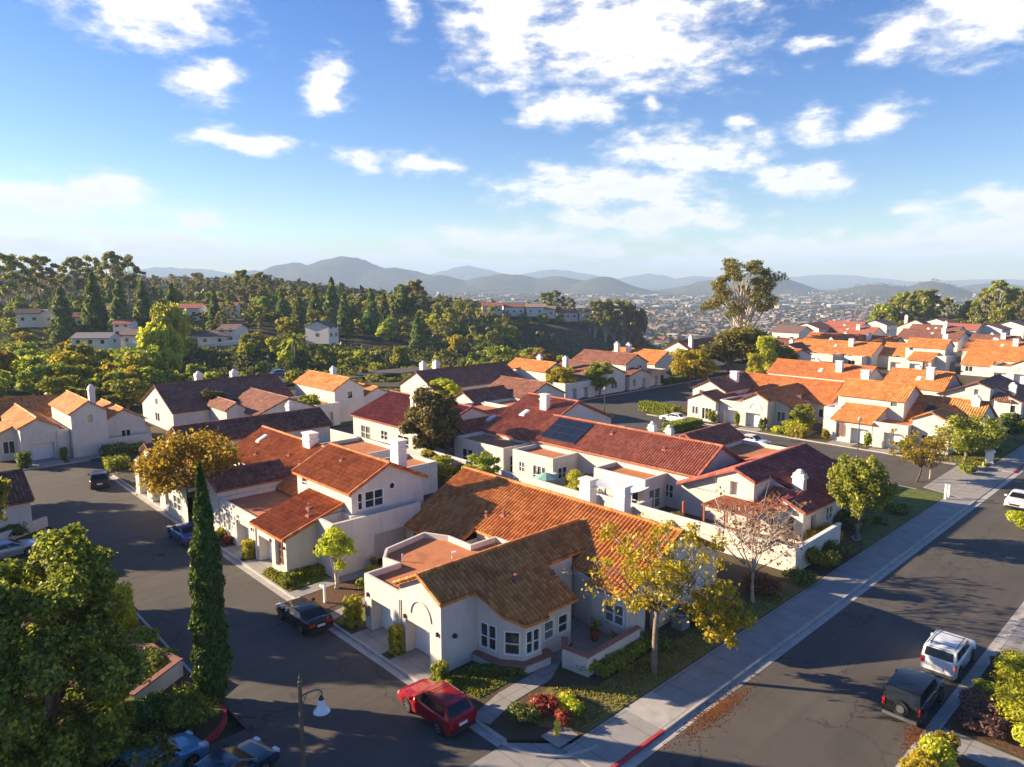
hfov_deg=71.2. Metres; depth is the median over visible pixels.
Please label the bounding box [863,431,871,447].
shrub
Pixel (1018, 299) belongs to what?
eucalyptus tree
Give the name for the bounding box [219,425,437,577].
house
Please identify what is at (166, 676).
garden wall
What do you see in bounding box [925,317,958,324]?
house
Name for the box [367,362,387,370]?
leafy tree
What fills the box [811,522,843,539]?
shrub
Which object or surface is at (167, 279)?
house
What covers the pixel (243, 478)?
house
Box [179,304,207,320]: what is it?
house
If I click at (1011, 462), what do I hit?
sidewalk
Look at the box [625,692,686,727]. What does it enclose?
kerb ramp
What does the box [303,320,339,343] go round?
house
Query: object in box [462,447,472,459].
window
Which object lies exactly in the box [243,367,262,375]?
leafy tree
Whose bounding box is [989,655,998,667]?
shrub
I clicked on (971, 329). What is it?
house
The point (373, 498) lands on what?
window
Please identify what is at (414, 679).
kerb
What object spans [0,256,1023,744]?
terrain
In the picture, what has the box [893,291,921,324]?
eucalyptus tree
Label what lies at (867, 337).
house
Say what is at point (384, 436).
window
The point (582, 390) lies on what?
garage door
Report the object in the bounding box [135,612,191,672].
kerb
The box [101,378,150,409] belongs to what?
leafy tree
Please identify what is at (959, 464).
kerb
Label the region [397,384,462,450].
magnolia tree
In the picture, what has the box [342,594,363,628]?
shrub
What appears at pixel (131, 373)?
leafy tree
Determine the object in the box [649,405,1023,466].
yard ground
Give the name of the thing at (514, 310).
house
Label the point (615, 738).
sidewalk
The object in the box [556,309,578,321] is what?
house
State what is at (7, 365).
leafy tree
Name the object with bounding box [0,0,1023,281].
sky
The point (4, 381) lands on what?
leafy tree
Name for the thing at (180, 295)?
leafy tree
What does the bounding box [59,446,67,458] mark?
shrub
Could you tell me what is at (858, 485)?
street tree
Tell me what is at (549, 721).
lawn
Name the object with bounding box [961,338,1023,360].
house
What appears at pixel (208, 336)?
house
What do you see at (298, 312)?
pine tree
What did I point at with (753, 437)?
parked car
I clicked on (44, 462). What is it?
driveway
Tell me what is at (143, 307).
pine tree
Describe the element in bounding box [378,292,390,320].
pine tree
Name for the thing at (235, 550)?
driveway
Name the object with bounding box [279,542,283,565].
window
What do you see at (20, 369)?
leafy tree
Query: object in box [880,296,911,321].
eucalyptus tree
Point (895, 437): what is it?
garage door
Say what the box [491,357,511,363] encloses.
leafy tree
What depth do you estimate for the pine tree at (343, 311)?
282.32 m
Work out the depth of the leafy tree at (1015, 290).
323.82 m
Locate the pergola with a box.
[701,495,773,536]
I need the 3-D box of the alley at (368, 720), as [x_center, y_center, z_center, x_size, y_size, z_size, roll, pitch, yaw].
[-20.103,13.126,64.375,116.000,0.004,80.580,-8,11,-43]
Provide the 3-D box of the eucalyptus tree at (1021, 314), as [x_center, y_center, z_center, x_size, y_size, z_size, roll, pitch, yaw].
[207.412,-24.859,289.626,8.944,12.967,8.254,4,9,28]
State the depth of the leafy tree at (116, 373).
141.78 m
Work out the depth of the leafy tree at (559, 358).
242.41 m
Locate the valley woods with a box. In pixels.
[191,274,991,349]
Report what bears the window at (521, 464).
in the house at (659, 465)
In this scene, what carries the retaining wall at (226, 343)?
on the terrain at (354, 272)
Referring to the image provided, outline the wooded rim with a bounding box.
[232,278,558,349]
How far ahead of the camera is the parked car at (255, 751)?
32.07 m
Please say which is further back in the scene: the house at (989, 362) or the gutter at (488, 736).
the house at (989, 362)
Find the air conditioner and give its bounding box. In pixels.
[671,611,689,631]
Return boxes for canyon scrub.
[0,312,612,386]
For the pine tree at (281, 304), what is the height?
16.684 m
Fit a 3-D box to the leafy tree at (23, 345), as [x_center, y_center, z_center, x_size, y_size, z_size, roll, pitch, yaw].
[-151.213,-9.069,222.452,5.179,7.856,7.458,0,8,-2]
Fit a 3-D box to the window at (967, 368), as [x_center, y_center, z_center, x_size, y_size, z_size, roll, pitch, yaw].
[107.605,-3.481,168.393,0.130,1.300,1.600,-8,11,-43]
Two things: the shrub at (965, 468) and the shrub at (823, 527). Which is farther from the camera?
the shrub at (965, 468)
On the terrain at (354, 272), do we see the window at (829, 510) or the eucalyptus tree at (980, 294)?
the eucalyptus tree at (980, 294)
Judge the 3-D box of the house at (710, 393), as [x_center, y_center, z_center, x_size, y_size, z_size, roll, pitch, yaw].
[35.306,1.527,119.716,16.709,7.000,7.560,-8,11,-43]
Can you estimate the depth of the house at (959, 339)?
230.94 m
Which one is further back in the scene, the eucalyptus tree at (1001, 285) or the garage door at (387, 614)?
the eucalyptus tree at (1001, 285)
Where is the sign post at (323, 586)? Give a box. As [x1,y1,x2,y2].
[319,583,325,602]
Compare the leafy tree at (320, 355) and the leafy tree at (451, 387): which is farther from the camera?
the leafy tree at (320, 355)
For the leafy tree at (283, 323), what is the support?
on the terrain at (354, 272)
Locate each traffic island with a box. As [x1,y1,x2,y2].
[111,460,134,473]
[657,425,704,434]
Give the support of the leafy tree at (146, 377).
on the terrain at (354, 272)
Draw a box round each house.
[0,394,69,461]
[0,468,34,531]
[14,308,40,327]
[40,309,53,326]
[48,384,152,457]
[69,332,122,349]
[72,312,81,328]
[110,319,138,333]
[119,329,141,347]
[134,401,332,530]
[140,369,314,429]
[158,277,170,285]
[171,276,192,284]
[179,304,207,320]
[187,329,210,341]
[195,330,227,348]
[215,324,249,345]
[218,302,241,317]
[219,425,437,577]
[289,366,388,425]
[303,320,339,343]
[350,390,506,455]
[364,466,724,677]
[399,360,521,392]
[454,392,613,475]
[455,375,566,407]
[481,302,502,315]
[502,304,524,316]
[507,354,594,399]
[513,414,786,509]
[525,304,544,316]
[540,306,555,318]
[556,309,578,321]
[559,356,626,395]
[566,305,584,308]
[572,349,666,389]
[577,308,595,319]
[613,341,712,377]
[655,340,670,345]
[661,335,726,365]
[670,334,681,339]
[676,442,846,542]
[686,370,753,422]
[719,372,843,428]
[766,358,884,381]
[770,325,813,337]
[776,337,842,362]
[780,348,812,360]
[794,337,884,366]
[796,321,832,332]
[805,332,905,344]
[823,369,997,455]
[826,320,870,326]
[826,324,886,335]
[867,319,898,335]
[878,334,956,371]
[883,365,962,395]
[897,315,947,334]
[897,327,969,351]
[910,323,966,330]
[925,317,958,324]
[936,373,1023,417]
[942,323,982,336]
[960,347,1023,384]
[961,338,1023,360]
[969,332,1022,340]
[981,323,1012,334]
[999,320,1023,338]
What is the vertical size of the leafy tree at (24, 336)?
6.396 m
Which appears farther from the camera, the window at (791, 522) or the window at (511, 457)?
the window at (511, 457)
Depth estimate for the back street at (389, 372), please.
174.46 m
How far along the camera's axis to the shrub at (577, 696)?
37.60 m
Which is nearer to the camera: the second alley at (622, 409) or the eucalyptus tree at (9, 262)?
the second alley at (622, 409)
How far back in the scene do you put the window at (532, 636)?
41.01 m
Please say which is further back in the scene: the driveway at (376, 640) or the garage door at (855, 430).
the garage door at (855, 430)
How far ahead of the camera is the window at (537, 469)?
77.65 m
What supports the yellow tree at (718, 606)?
on the lawn at (549, 721)
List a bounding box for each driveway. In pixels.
[28,458,64,467]
[66,454,101,461]
[224,545,242,558]
[243,558,272,573]
[352,627,388,653]
[390,648,431,679]
[738,425,761,431]
[827,440,857,446]
[867,447,899,452]
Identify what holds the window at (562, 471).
in the house at (659, 465)
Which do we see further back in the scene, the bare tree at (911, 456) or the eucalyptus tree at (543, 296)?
the eucalyptus tree at (543, 296)
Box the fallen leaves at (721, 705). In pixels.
[658,663,784,753]
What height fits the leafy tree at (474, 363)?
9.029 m
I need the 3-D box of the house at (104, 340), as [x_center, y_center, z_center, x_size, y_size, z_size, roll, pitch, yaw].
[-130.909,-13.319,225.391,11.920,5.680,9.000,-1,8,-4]
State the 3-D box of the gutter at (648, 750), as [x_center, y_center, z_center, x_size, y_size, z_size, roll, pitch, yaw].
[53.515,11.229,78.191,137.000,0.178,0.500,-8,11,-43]
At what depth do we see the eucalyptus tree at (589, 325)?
402.99 m
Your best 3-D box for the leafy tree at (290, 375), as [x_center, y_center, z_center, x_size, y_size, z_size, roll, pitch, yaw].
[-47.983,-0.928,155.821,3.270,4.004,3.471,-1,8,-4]
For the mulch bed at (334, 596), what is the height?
0.050 m
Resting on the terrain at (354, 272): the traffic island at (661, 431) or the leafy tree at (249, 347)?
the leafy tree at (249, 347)
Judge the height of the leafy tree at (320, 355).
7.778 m
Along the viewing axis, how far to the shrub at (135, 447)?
92.83 m
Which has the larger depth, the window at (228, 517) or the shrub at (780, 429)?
the shrub at (780, 429)
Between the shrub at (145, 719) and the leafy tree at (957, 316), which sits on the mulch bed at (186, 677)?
the shrub at (145, 719)
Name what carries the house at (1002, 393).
on the yard ground at (817, 436)
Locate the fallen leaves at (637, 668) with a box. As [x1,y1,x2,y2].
[576,631,709,712]
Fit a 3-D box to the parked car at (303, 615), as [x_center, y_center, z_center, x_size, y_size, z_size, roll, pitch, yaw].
[-13.631,14.982,46.744,2.313,1.392,4.792,-8,11,-43]
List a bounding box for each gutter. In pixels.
[110,476,501,746]
[620,467,1023,766]
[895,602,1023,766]
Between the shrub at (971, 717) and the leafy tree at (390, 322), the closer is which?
the shrub at (971, 717)
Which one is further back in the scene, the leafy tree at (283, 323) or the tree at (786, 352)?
the leafy tree at (283, 323)
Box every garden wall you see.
[0,516,47,538]
[122,643,182,701]
[330,429,467,475]
[433,451,476,465]
[501,470,841,570]
[545,473,556,484]
[631,497,652,513]
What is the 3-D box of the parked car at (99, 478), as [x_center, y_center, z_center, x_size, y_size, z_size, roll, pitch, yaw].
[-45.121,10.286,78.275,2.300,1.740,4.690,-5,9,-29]
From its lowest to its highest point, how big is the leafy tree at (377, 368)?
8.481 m
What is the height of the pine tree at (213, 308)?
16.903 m
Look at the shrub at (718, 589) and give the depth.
49.16 m
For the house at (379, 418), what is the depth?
97.56 m
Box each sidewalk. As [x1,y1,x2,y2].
[563,496,972,766]
[988,444,1023,472]
[999,619,1023,655]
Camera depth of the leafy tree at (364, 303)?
370.42 m
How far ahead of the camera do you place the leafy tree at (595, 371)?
136.26 m
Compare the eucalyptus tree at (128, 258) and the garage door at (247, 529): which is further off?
the eucalyptus tree at (128, 258)
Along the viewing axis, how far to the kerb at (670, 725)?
44.94 m
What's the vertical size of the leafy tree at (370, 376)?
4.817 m
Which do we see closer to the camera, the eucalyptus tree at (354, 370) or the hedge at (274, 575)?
the hedge at (274, 575)
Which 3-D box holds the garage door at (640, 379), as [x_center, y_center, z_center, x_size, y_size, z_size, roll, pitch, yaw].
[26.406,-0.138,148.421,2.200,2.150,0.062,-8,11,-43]
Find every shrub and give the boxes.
[0,521,29,536]
[14,450,32,467]
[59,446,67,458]
[101,441,129,456]
[101,453,131,470]
[113,581,138,635]
[113,724,183,766]
[121,688,185,733]
[122,625,160,644]
[129,441,146,452]
[141,646,179,676]
[152,681,221,729]
[181,706,212,731]
[188,512,192,520]
[215,527,226,538]
[222,534,233,543]
[241,538,254,559]
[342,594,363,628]
[354,577,364,589]
[364,564,378,572]
[386,623,404,656]
[429,659,449,682]
[437,677,452,684]
[502,701,540,722]
[527,693,559,716]
[554,707,573,727]
[557,689,585,714]
[560,690,580,700]
[564,469,584,485]
[564,479,579,490]
[576,659,600,672]
[599,650,634,670]
[640,629,673,650]
[666,510,683,527]
[673,600,710,622]
[700,581,736,596]
[705,409,718,422]
[734,411,740,426]
[739,570,782,595]
[759,417,767,430]
[770,425,790,433]
[781,418,813,432]
[781,566,818,585]
[787,426,807,437]
[794,544,841,567]
[804,528,820,540]
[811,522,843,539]
[821,429,829,439]
[822,539,857,558]
[833,508,874,530]
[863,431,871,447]
[873,516,888,524]
[882,502,910,513]
[898,439,910,452]
[898,746,942,766]
[917,733,958,766]
[931,730,960,760]
[958,464,978,473]
[958,687,1008,716]
[958,703,1010,739]
[962,459,977,467]
[971,677,1002,694]
[989,649,1023,686]
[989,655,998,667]
[990,680,1023,723]
[1005,510,1023,528]
[1011,720,1023,746]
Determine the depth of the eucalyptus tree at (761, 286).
209.04 m
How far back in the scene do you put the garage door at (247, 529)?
60.09 m
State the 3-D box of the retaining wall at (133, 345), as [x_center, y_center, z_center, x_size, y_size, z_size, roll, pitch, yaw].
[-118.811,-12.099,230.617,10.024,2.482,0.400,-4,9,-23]
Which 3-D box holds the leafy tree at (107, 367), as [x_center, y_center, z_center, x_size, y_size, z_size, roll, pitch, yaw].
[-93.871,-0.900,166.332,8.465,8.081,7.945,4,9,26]
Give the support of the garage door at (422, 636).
in the house at (495, 591)
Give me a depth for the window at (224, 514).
61.71 m
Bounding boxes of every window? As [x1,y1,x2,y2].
[2,441,15,454]
[86,413,93,422]
[121,429,130,435]
[155,412,159,421]
[173,494,181,512]
[223,512,226,528]
[227,514,230,531]
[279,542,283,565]
[301,477,307,486]
[347,391,352,398]
[357,492,362,510]
[361,424,370,438]
[364,488,383,508]
[381,430,387,440]
[398,434,408,447]
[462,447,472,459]
[479,620,496,652]
[504,631,519,655]
[510,455,512,471]
[519,461,523,471]
[526,627,539,655]
[533,464,545,476]
[543,618,554,641]
[558,466,566,479]
[558,612,568,634]
[604,599,623,627]
[611,381,617,388]
[632,492,638,502]
[649,486,660,507]
[666,484,673,498]
[686,576,696,597]
[692,406,698,413]
[701,407,711,419]
[776,411,785,422]
[786,515,794,530]
[818,409,823,417]
[826,504,832,520]
[837,423,845,436]
[890,401,897,406]
[920,434,932,446]
[923,363,928,369]
[965,366,972,371]
[1010,405,1015,412]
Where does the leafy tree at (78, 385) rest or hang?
on the terrain at (354, 272)
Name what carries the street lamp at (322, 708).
on the alley at (368, 720)
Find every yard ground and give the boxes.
[0,378,400,471]
[14,530,44,539]
[115,455,942,742]
[136,615,222,738]
[578,357,748,399]
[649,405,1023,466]
[733,334,987,383]
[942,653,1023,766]
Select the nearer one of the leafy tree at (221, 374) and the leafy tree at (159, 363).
the leafy tree at (221, 374)
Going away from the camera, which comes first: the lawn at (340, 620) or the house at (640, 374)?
the lawn at (340, 620)
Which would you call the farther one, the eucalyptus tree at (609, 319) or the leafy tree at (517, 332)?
the eucalyptus tree at (609, 319)
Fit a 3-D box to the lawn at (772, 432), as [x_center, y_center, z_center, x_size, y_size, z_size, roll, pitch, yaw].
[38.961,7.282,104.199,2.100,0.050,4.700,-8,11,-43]
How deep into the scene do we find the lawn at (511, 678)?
39.62 m
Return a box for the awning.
[596,476,648,501]
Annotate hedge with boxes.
[263,566,293,588]
[280,563,325,580]
[469,662,527,676]
[595,637,649,677]
[638,400,682,414]
[662,375,687,384]
[662,417,702,432]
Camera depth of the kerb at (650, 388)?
147.84 m
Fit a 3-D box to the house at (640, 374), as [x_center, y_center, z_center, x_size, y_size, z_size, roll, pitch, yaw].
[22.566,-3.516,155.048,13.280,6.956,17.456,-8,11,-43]
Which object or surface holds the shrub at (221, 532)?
on the yard ground at (512, 731)
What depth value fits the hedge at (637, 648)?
41.51 m
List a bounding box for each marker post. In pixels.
[944,484,947,498]
[947,485,950,496]
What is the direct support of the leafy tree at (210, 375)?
on the terrain at (354, 272)
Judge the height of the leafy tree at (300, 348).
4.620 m
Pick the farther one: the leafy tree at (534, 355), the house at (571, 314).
the house at (571, 314)
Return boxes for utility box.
[984,448,995,464]
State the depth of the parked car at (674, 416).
112.94 m
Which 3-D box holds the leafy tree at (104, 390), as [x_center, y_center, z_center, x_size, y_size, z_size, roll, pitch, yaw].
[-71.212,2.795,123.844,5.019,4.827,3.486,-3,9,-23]
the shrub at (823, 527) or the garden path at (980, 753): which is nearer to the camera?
the garden path at (980, 753)
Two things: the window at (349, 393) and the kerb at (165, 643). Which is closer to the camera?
the kerb at (165, 643)
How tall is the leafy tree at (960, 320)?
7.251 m
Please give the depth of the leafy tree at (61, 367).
141.19 m
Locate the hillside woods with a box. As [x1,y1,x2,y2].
[0,286,514,346]
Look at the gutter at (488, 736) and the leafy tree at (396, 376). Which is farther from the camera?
the leafy tree at (396, 376)
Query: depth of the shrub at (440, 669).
39.53 m
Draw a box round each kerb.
[23,459,89,470]
[112,475,506,741]
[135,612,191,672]
[203,702,226,743]
[502,741,597,757]
[580,372,743,400]
[610,729,664,766]
[646,414,923,459]
[662,501,974,731]
[934,613,1023,733]
[935,461,987,467]
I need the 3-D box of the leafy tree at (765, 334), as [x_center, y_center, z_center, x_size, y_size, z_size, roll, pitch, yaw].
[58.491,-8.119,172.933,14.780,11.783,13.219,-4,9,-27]
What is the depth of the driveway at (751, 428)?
107.69 m
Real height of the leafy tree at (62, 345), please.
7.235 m
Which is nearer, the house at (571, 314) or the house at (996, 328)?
the house at (996, 328)
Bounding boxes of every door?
[32,442,53,460]
[246,527,248,539]
[268,541,271,559]
[382,605,392,629]
[416,625,429,655]
[569,389,573,398]
[580,387,584,397]
[639,378,642,387]
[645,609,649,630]
[726,409,737,422]
[748,413,759,426]
[852,428,867,443]
[885,432,902,448]
[891,362,900,367]
[910,363,919,368]
[1014,374,1023,383]
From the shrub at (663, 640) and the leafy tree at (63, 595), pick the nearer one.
the leafy tree at (63, 595)
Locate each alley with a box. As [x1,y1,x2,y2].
[0,424,501,766]
[582,370,1010,500]
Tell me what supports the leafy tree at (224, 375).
on the terrain at (354, 272)
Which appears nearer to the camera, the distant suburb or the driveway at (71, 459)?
the driveway at (71, 459)
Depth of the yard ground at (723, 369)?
175.59 m
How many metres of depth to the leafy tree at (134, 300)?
352.27 m
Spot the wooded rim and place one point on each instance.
(524, 322)
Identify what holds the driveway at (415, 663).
on the yard ground at (512, 731)
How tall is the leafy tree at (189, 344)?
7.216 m
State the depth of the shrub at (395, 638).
42.36 m
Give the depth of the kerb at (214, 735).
35.59 m
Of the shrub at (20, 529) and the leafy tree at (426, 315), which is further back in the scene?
the leafy tree at (426, 315)
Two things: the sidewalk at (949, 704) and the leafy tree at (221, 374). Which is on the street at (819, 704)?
the sidewalk at (949, 704)
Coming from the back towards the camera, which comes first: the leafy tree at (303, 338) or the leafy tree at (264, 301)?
the leafy tree at (264, 301)
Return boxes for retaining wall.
[126,343,136,347]
[194,338,254,348]
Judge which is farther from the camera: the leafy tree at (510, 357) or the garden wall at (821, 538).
the leafy tree at (510, 357)
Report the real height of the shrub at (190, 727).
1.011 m
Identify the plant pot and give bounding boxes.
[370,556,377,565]
[589,617,602,641]
[609,630,618,639]
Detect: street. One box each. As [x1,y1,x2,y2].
[281,366,432,384]
[619,466,1023,766]
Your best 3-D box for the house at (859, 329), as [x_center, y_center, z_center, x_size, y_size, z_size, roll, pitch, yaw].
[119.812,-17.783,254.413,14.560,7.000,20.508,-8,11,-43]
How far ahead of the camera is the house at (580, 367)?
142.57 m
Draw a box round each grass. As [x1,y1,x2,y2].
[936,447,1012,464]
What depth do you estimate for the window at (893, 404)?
98.16 m
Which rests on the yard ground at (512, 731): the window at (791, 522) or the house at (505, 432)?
the house at (505, 432)
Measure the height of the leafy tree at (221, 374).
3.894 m
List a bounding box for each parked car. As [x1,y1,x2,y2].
[0,538,41,559]
[88,469,111,488]
[107,730,209,766]
[166,521,193,545]
[192,736,280,766]
[270,369,286,376]
[275,596,332,635]
[398,679,476,736]
[659,412,688,420]
[743,434,770,444]
[881,666,944,725]
[920,629,975,680]
[1004,489,1023,509]
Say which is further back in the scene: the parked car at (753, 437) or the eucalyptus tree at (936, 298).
the eucalyptus tree at (936, 298)
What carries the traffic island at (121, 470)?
on the alley at (368, 720)
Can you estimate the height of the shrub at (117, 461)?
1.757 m
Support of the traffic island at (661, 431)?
on the second alley at (622, 409)
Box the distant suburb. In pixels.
[427,292,1019,333]
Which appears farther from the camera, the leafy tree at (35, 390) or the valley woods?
the valley woods
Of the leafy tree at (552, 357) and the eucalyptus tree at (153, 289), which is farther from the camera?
the eucalyptus tree at (153, 289)
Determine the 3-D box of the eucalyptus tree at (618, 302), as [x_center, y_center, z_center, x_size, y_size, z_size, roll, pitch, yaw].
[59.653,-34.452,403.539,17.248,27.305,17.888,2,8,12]
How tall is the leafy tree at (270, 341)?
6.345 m
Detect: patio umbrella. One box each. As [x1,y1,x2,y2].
[533,473,558,480]
[682,501,685,516]
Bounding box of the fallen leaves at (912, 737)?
[892,723,933,754]
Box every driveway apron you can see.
[468,743,586,766]
[924,465,1012,501]
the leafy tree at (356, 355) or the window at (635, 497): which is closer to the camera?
the window at (635, 497)
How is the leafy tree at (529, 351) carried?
on the terrain at (354, 272)
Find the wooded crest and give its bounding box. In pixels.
[0,271,271,301]
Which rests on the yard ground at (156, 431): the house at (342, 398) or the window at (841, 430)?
the house at (342, 398)
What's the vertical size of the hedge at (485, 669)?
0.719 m
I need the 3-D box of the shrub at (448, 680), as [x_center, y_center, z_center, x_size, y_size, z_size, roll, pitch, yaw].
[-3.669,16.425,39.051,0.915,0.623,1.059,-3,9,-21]
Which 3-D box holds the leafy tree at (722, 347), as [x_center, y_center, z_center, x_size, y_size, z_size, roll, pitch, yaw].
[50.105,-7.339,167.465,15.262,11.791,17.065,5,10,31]
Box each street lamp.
[297,674,329,766]
[856,417,861,458]
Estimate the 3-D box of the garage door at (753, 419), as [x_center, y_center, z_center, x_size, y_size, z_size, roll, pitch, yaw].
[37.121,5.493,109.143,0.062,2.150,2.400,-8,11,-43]
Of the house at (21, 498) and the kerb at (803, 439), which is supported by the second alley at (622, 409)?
the kerb at (803, 439)
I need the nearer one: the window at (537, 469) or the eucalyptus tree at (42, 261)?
the window at (537, 469)
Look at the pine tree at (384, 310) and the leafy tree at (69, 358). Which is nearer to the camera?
the leafy tree at (69, 358)
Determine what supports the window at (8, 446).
in the house at (27, 423)
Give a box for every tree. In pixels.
[0,253,31,306]
[0,349,18,369]
[0,354,14,374]
[0,369,13,388]
[0,376,9,396]
[0,382,6,397]
[0,476,11,521]
[0,521,151,766]
[1,317,31,338]
[3,297,29,311]
[3,342,19,351]
[5,255,48,304]
[11,331,35,343]
[11,366,29,380]
[12,354,30,367]
[13,348,46,356]
[14,364,47,394]
[16,342,38,350]
[17,254,60,303]
[19,356,46,378]
[29,371,52,395]
[33,286,51,300]
[33,374,84,396]
[43,341,99,374]
[46,351,99,375]
[46,361,72,377]
[47,283,77,343]
[49,285,57,295]
[55,256,92,300]
[56,340,71,353]
[57,372,89,387]
[62,377,77,387]
[69,254,105,294]
[69,364,95,388]
[75,295,85,303]
[77,271,109,331]
[78,377,101,397]
[84,386,111,401]
[86,371,118,396]
[93,347,116,367]
[94,363,116,377]
[95,251,135,294]
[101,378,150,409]
[104,288,113,303]
[106,279,132,331]
[108,254,146,307]
[110,345,154,357]
[112,371,127,380]
[113,349,171,376]
[114,354,154,370]
[118,365,146,371]
[120,368,137,379]
[125,388,148,409]
[128,425,255,520]
[130,298,136,308]
[131,280,153,328]
[134,372,155,389]
[135,321,183,372]
[135,366,167,383]
[147,286,158,303]
[149,301,190,374]
[155,287,166,303]
[165,282,182,312]
[167,374,179,382]
[174,287,185,300]
[178,373,189,380]
[183,336,198,350]
[184,363,207,380]
[187,312,208,328]
[187,460,233,704]
[189,326,204,341]
[200,388,224,401]
[201,292,211,298]
[203,372,219,379]
[205,290,221,329]
[208,369,227,377]
[209,371,222,378]
[213,311,230,326]
[219,298,232,301]
[220,301,237,322]
[226,269,257,311]
[238,332,262,350]
[238,342,256,358]
[239,345,256,358]
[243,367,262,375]
[245,362,271,373]
[248,272,272,295]
[248,331,265,342]
[250,296,271,310]
[257,292,275,311]
[265,337,277,351]
[266,286,274,294]
[270,295,277,306]
[272,334,297,349]
[273,344,291,354]
[274,288,289,322]
[275,287,290,299]
[275,317,299,334]
[277,349,294,363]
[280,333,308,362]
[285,370,298,383]
[286,299,291,310]
[288,298,308,311]
[291,292,307,328]
[296,344,307,351]
[297,335,306,348]
[298,393,320,404]
[305,282,324,322]
[312,347,338,367]
[313,526,356,588]
[322,276,339,322]
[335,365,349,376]
[336,292,356,336]
[336,351,349,364]
[336,357,368,374]
[348,299,363,311]
[348,305,358,318]
[353,349,361,359]
[358,350,383,363]
[360,355,377,366]
[361,288,380,333]
[361,300,367,310]
[361,358,373,366]
[363,374,378,380]
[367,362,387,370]
[368,366,384,370]
[370,351,386,362]
[375,325,396,342]
[377,317,397,341]
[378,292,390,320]
[378,372,402,379]
[388,283,418,326]
[389,355,398,366]
[392,345,410,366]
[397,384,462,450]
[406,279,431,321]
[408,312,427,348]
[409,321,424,332]
[418,309,430,322]
[420,448,440,470]
[424,313,440,326]
[429,377,461,397]
[431,353,444,362]
[432,454,459,482]
[433,318,454,344]
[433,350,456,366]
[442,311,457,318]
[447,334,466,354]
[456,358,466,365]
[456,463,474,469]
[460,451,501,473]
[461,360,483,365]
[465,309,473,330]
[467,342,493,362]
[483,345,515,363]
[489,353,516,362]
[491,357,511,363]
[503,325,515,335]
[503,334,516,347]
[507,327,521,336]
[512,349,523,356]
[520,347,545,358]
[524,351,556,361]
[527,353,559,363]
[534,292,552,305]
[536,313,549,328]
[545,366,578,384]
[546,290,568,316]
[554,313,564,323]
[555,511,758,673]
[557,355,563,361]
[560,297,575,322]
[581,300,604,338]
[582,361,615,395]
[585,316,592,330]
[594,298,617,341]
[603,298,629,342]
[608,301,638,346]
[615,333,625,346]
[623,304,647,347]
[666,347,720,388]
[695,479,810,603]
[696,327,757,375]
[699,257,789,327]
[735,325,783,361]
[745,352,765,373]
[753,334,779,373]
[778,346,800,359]
[788,403,817,425]
[826,453,901,539]
[867,303,900,321]
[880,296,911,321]
[887,428,951,481]
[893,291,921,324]
[906,289,936,318]
[913,441,954,478]
[916,288,943,318]
[929,411,1011,458]
[939,297,959,318]
[951,318,971,323]
[952,315,964,320]
[954,300,983,319]
[961,414,987,432]
[966,305,989,323]
[969,288,997,321]
[979,280,1021,314]
[984,307,1016,323]
[996,285,1023,311]
[998,412,1023,439]
[1011,289,1023,317]
[1012,307,1023,321]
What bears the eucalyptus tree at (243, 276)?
on the terrain at (354, 272)
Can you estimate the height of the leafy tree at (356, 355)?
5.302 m
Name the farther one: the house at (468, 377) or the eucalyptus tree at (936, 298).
the eucalyptus tree at (936, 298)
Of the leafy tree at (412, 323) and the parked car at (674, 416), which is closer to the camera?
the parked car at (674, 416)
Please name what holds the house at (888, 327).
on the yard ground at (964, 378)
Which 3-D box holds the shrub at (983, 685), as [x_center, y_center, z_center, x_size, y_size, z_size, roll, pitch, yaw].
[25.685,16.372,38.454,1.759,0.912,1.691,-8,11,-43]
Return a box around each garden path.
[289,565,382,596]
[330,597,364,619]
[476,649,561,723]
[942,728,1023,766]
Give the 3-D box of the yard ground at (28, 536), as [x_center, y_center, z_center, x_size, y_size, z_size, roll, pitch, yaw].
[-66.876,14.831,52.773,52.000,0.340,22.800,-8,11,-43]
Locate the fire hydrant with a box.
[553,719,560,736]
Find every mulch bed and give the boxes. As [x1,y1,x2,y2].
[21,617,211,745]
[305,580,364,609]
[840,528,863,555]
[946,654,1023,756]
[955,759,971,766]
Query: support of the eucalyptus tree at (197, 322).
on the terrain at (354, 272)
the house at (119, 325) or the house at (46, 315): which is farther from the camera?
the house at (46, 315)
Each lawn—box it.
[288,574,330,589]
[335,421,352,425]
[336,607,365,628]
[452,663,519,698]
[529,574,821,731]
[762,430,792,436]
[859,484,943,548]
[925,446,1013,465]
[997,417,1023,456]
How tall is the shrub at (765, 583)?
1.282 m
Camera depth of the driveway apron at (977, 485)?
79.22 m
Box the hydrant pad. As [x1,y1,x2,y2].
[541,724,577,747]
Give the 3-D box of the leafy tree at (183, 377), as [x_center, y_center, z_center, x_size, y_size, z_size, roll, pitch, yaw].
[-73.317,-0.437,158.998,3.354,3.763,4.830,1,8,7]
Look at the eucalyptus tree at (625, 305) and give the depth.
396.52 m
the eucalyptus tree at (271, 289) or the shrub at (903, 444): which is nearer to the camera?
the shrub at (903, 444)

